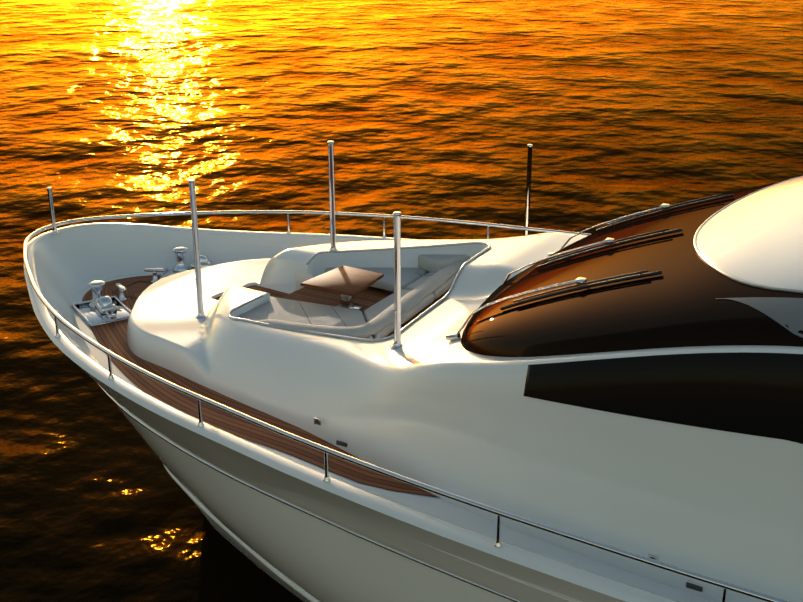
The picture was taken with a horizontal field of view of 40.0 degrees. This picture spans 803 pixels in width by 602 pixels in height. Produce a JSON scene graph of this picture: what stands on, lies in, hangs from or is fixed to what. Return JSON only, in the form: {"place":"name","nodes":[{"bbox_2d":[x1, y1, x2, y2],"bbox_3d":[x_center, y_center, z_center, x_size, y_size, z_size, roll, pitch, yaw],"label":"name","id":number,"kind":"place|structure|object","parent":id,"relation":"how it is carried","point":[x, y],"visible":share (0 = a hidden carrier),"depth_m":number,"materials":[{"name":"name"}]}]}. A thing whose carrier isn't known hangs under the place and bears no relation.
{"place":"outdoors","nodes":[
{"label":"outdoors","id":0,"kind":"place"},
{"bbox_2d":[0,0,802,601],"bbox_3d":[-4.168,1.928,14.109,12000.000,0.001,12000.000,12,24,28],"label":"sea water","id":1,"kind":"structure","parent":0,"point":[608,110],"depth_m":30.91,"materials":[{"name":"orange liquid"}]},
{"bbox_2d":[194,502,309,601],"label":"lower hull","id":2,"kind":"object","parent":1,"relation":"in","point":[238,546],"visible":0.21,"depth_m":11.65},
{"bbox_2d":[163,464,316,601],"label":"trim","id":3,"kind":"structure","parent":2,"relation":"on","point":[257,556],"depth_m":11.09,"materials":[{"name":"white metal"}]},
{"bbox_2d":[118,407,512,601],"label":"hull side","id":4,"kind":"object","parent":2,"relation":"on","point":[317,560],"visible":0.25,"depth_m":9.27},
{"bbox_2d":[96,383,521,601],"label":"rub strip","id":5,"kind":"object","parent":4,"relation":"on","point":[322,519],"visible":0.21,"depth_m":8.92,"materials":[{"name":"silver metal"}]},
{"bbox_2d":[73,361,625,601],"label":"hull topside","id":6,"kind":"object","parent":4,"relation":"on","point":[385,530],"visible":0.15,"depth_m":8.20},
{"bbox_2d":[23,223,678,601],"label":"bulwark","id":7,"kind":"object","parent":6,"relation":"attached to","point":[67,264],"visible":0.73,"depth_m":12.10,"materials":[{"name":"white plastic"}]},
{"bbox_2d":[47,187,58,233],"bbox_3d":[-4.081,-1.055,12.910,0.090,0.555,0.090,12,24,28],"label":"jackstaff","id":8,"kind":"object","parent":7,"relation":"on","point":[52,212],"visible":1,"depth_m":12.90,"materials":[{"name":"silver metal"}]},
{"bbox_2d":[23,210,789,601],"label":"handrail","id":9,"kind":"object","parent":7,"relation":"on","point":[725,586],"visible":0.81,"depth_m":8.31,"materials":[{"name":"silver metal"}]},
{"bbox_2d":[73,272,713,601],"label":"deck moulding","id":10,"kind":"object","parent":6,"relation":"on","point":[439,508],"visible":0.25,"depth_m":8.14,"materials":[{"name":"white plastic"}]},
{"bbox_2d":[82,275,439,497],"bbox_3d":[4.378,1.445,8.655,18.280,0.001,4.635,12,24,28],"label":"teak deck","id":11,"kind":"object","parent":10,"relation":"on","point":[112,337],"visible":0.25,"depth_m":9.89,"materials":[{"name":"brown wood"}]},
{"bbox_2d":[72,280,130,326],"bbox_3d":[-3.264,-0.023,12.036,0.700,0.312,0.500,30,36,52],"label":"windlass","id":12,"kind":"object","parent":11,"relation":"on","point":[97,308],"visible":0.94,"depth_m":11.98,"materials":[{"name":"silver metal"}]},
{"bbox_2d":[115,283,126,300],"bbox_3d":[-3.151,-0.095,12.434,0.105,0.162,0.240,-13,24,-30],"label":"cleat","id":13,"kind":"object","parent":11,"relation":"on","point":[122,288],"visible":0.94,"depth_m":12.42,"materials":[{"name":"silver metal"}]},
{"bbox_2d":[112,280,152,298],"bbox_3d":[-2.986,-0.122,12.729,0.512,0.012,0.472,12,24,28],"label":"hatch seam","id":14,"kind":"object","parent":11,"relation":"on","point":[129,285],"visible":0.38,"depth_m":12.84,"materials":[{"name":"grey"}]},
{"bbox_2d":[144,268,164,282],"bbox_3d":[-2.901,-0.308,12.989,0.240,0.162,0.105,1,21,2],"label":"cleat","id":15,"kind":"object","parent":11,"relation":"on","point":[155,271],"visible":0.98,"depth_m":12.95,"materials":[{"name":"silver metal"}]},
{"bbox_2d":[160,246,212,277],"bbox_3d":[-2.505,-0.495,13.266,0.700,0.312,0.500,1,21,2],"label":"windlass","id":16,"kind":"object","parent":11,"relation":"on","point":[179,252],"visible":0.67,"depth_m":13.22,"materials":[{"name":"silver metal"}]},
{"bbox_2d":[127,232,802,601],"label":"coachroof","id":17,"kind":"object","parent":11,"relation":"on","point":[429,404],"visible":0.71,"depth_m":8.14,"materials":[{"name":"white plastic"}]},
{"bbox_2d":[188,179,205,318],"bbox_3d":[-2.042,-0.507,11.004,0.130,1.440,0.130,12,24,28],"label":"awning pole","id":18,"kind":"object","parent":17,"relation":"on","point":[198,279],"visible":0.98,"depth_m":10.98,"materials":[{"name":"silver metal"}]},
{"bbox_2d":[295,270,313,290],"bbox_3d":[-1.033,-0.186,11.776,0.250,0.250,0.012,14,25,32],"label":"backrest","id":19,"kind":"object","parent":17,"relation":"attached to","point":[300,277],"visible":0.48,"depth_m":11.78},
{"bbox_2d":[213,285,448,338],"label":"cockpit floor","id":20,"kind":"structure","parent":17,"relation":"on","point":[368,297],"depth_m":11.43,"materials":[{"name":"brown wood"}]},
{"bbox_2d":[336,294,363,309],"bbox_3d":[-0.543,-0.046,11.064,0.240,0.268,0.240,12,24,28],"label":"table base","id":21,"kind":"object","parent":20,"relation":"on","point":[346,301],"visible":0.33,"depth_m":11.04,"materials":[{"name":"silver metal"}]},
{"bbox_2d":[301,265,383,295],"bbox_3d":[-0.569,-0.211,11.081,0.623,0.035,0.665,12,24,28],"label":"table top","id":22,"kind":"object","parent":21,"relation":"on","point":[347,280],"visible":1,"depth_m":11.02,"materials":[{"name":"brown wood"}]},
{"bbox_2d":[255,261,465,337],"bbox_3d":[-0.179,-0.173,11.322,1.353,0.222,3.005,12,24,28],"label":"surround","id":23,"kind":"object","parent":20,"relation":"on","point":[384,319],"visible":0.71,"depth_m":10.28,"materials":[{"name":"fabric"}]},
{"bbox_2d":[418,254,469,272],"bbox_3d":[0.535,-0.438,11.847,1.025,0.160,0.591,-3,21,-8],"label":"backrest","id":24,"kind":"object","parent":23,"relation":"on","point":[434,263],"visible":0.15,"depth_m":11.68,"materials":[{"name":"fabric"}]},
{"bbox_2d":[364,293,393,310],"bbox_3d":[0.276,-0.120,11.570,0.436,0.084,2.796,12,24,28],"label":"trim strip","id":25,"kind":"object","parent":20,"relation":"on","point":[382,300],"visible":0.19,"depth_m":11.19,"materials":[{"name":"grey"}]},
{"bbox_2d":[364,289,433,338],"bbox_3d":[-0.121,0.133,10.593,0.507,0.149,1.296,12,24,28],"label":"cushion","id":26,"kind":"object","parent":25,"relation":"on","point":[372,312],"visible":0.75,"depth_m":10.61,"materials":[{"name":"fabric"}]},
{"bbox_2d":[405,272,456,298],"bbox_3d":[0.516,-0.284,11.688,0.420,0.140,1.408,12,24,28],"label":"cushion","id":27,"kind":"object","parent":25,"relation":"on","point":[443,288],"visible":0.29,"depth_m":11.25,"materials":[{"name":"fabric"}]},
{"bbox_3d":[-0.298,-0.352,12.190,1.179,0.074,0.812,12,24,28],"label":"seat base","id":28,"kind":"object","parent":20,"relation":"on","visible":0},
{"bbox_2d":[325,267,428,291],"bbox_3d":[-0.164,-0.361,11.980,1.018,0.100,1.060,12,24,28],"label":"cushion","id":29,"kind":"object","parent":28,"relation":"on","point":[409,276],"visible":0.19,"depth_m":11.60,"materials":[{"name":"fabric"}]},
{"bbox_3d":[-0.852,0.171,10.897,1.486,0.024,0.804,12,24,28],"label":"seat base","id":30,"kind":"object","parent":20,"relation":"on","visible":0},
{"bbox_2d":[236,297,372,338],"bbox_3d":[-0.820,0.178,10.679,1.809,0.287,0.671,14,25,32],"label":"cushion","id":31,"kind":"object","parent":30,"relation":"on","point":[275,308],"visible":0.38,"depth_m":10.73,"materials":[{"name":"fabric"}]},
{"bbox_2d":[298,272,428,326],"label":"cushion seams","id":32,"kind":"object","parent":31,"relation":"on","point":[336,312],"visible":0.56,"depth_m":10.74,"materials":[{"name":"grey fabric"}]},
{"bbox_2d":[328,141,338,250],"bbox_3d":[-0.731,-1.091,11.629,0.130,1.200,0.130,12,24,28],"label":"awning pole","id":33,"kind":"object","parent":17,"relation":"on","point":[332,196],"visible":0.85,"depth_m":11.60,"materials":[{"name":"silver metal"}]},
{"bbox_2d":[228,242,490,341],"bbox_3d":[-0.347,-0.205,11.050,1.949,0.421,2.508,12,24,28],"label":"cockpit rim","id":34,"kind":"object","parent":17,"relation":"on","point":[403,328],"depth_m":10.81,"materials":[{"name":"grey plastic"}]},
{"bbox_2d":[390,211,402,348],"bbox_3d":[-0.035,-0.165,9.237,0.130,1.200,0.130,12,24,28],"label":"awning pole","id":35,"kind":"object","parent":17,"relation":"on","point":[397,344],"visible":0.92,"depth_m":9.21,"materials":[{"name":"silver metal"}]},
{"bbox_2d":[314,416,657,559],"bbox_3d":[1.599,1.669,7.642,5.953,0.070,0.245,15,25,33],"label":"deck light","id":36,"kind":"object","parent":17,"relation":"attached to","point":[649,555],"visible":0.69,"depth_m":9.32,"materials":[{"name":"silver metal"}]},
{"bbox_2d":[315,419,702,591],"bbox_3d":[1.737,1.747,7.572,6.260,0.139,0.263,14,25,33],"label":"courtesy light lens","id":37,"kind":"object","parent":17,"relation":"attached to","point":[688,584],"visible":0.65,"depth_m":7.34,"materials":[{"name":"plastic"}]},
{"bbox_2d":[524,144,532,235],"bbox_3d":[1.631,-1.374,14.213,0.130,1.300,0.130,12,24,28],"label":"awning pole","id":38,"kind":"object","parent":17,"relation":"on","point":[528,184],"visible":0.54,"depth_m":14.16,"materials":[{"name":"silver metal"}]},
{"bbox_2d":[446,203,669,340],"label":"wiper arms","id":39,"kind":"object","parent":17,"relation":"on","point":[457,335],"visible":0.81,"depth_m":9.07},
{"bbox_2d":[500,194,733,310],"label":"wiper blades","id":40,"kind":"object","parent":39,"relation":"attached to","point":[578,286],"visible":0.98,"depth_m":9.13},
{"bbox_2d":[461,181,802,356],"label":"windscreen","id":41,"kind":"object","parent":17,"relation":"on","point":[676,303],"visible":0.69,"depth_m":7.91,"materials":[{"name":"black glass"}]},
{"bbox_2d":[523,352,802,443],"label":"side window","id":42,"kind":"structure","parent":17,"relation":"attached to","point":[757,394],"depth_m":7.05,"materials":[{"name":"black glass"}]},
{"bbox_2d":[696,176,802,289],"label":"yacht roof","id":43,"kind":"structure","parent":17,"relation":"on","point":[756,238],"depth_m":8.03,"materials":[{"name":"white plastic"}]},
{"bbox_2d":[693,176,802,293],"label":"roof edge trim","id":44,"kind":"structure","parent":43,"relation":"attached to","point":[706,261],"depth_m":7.59,"materials":[{"name":"grey plastic"}]},
{"bbox_2d":[716,297,802,337],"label":"panel","id":45,"kind":"object","parent":43,"relation":"attached to","point":[782,311],"visible":1,"depth_m":6.89,"materials":[{"name":"grey plastic"}]}
]}

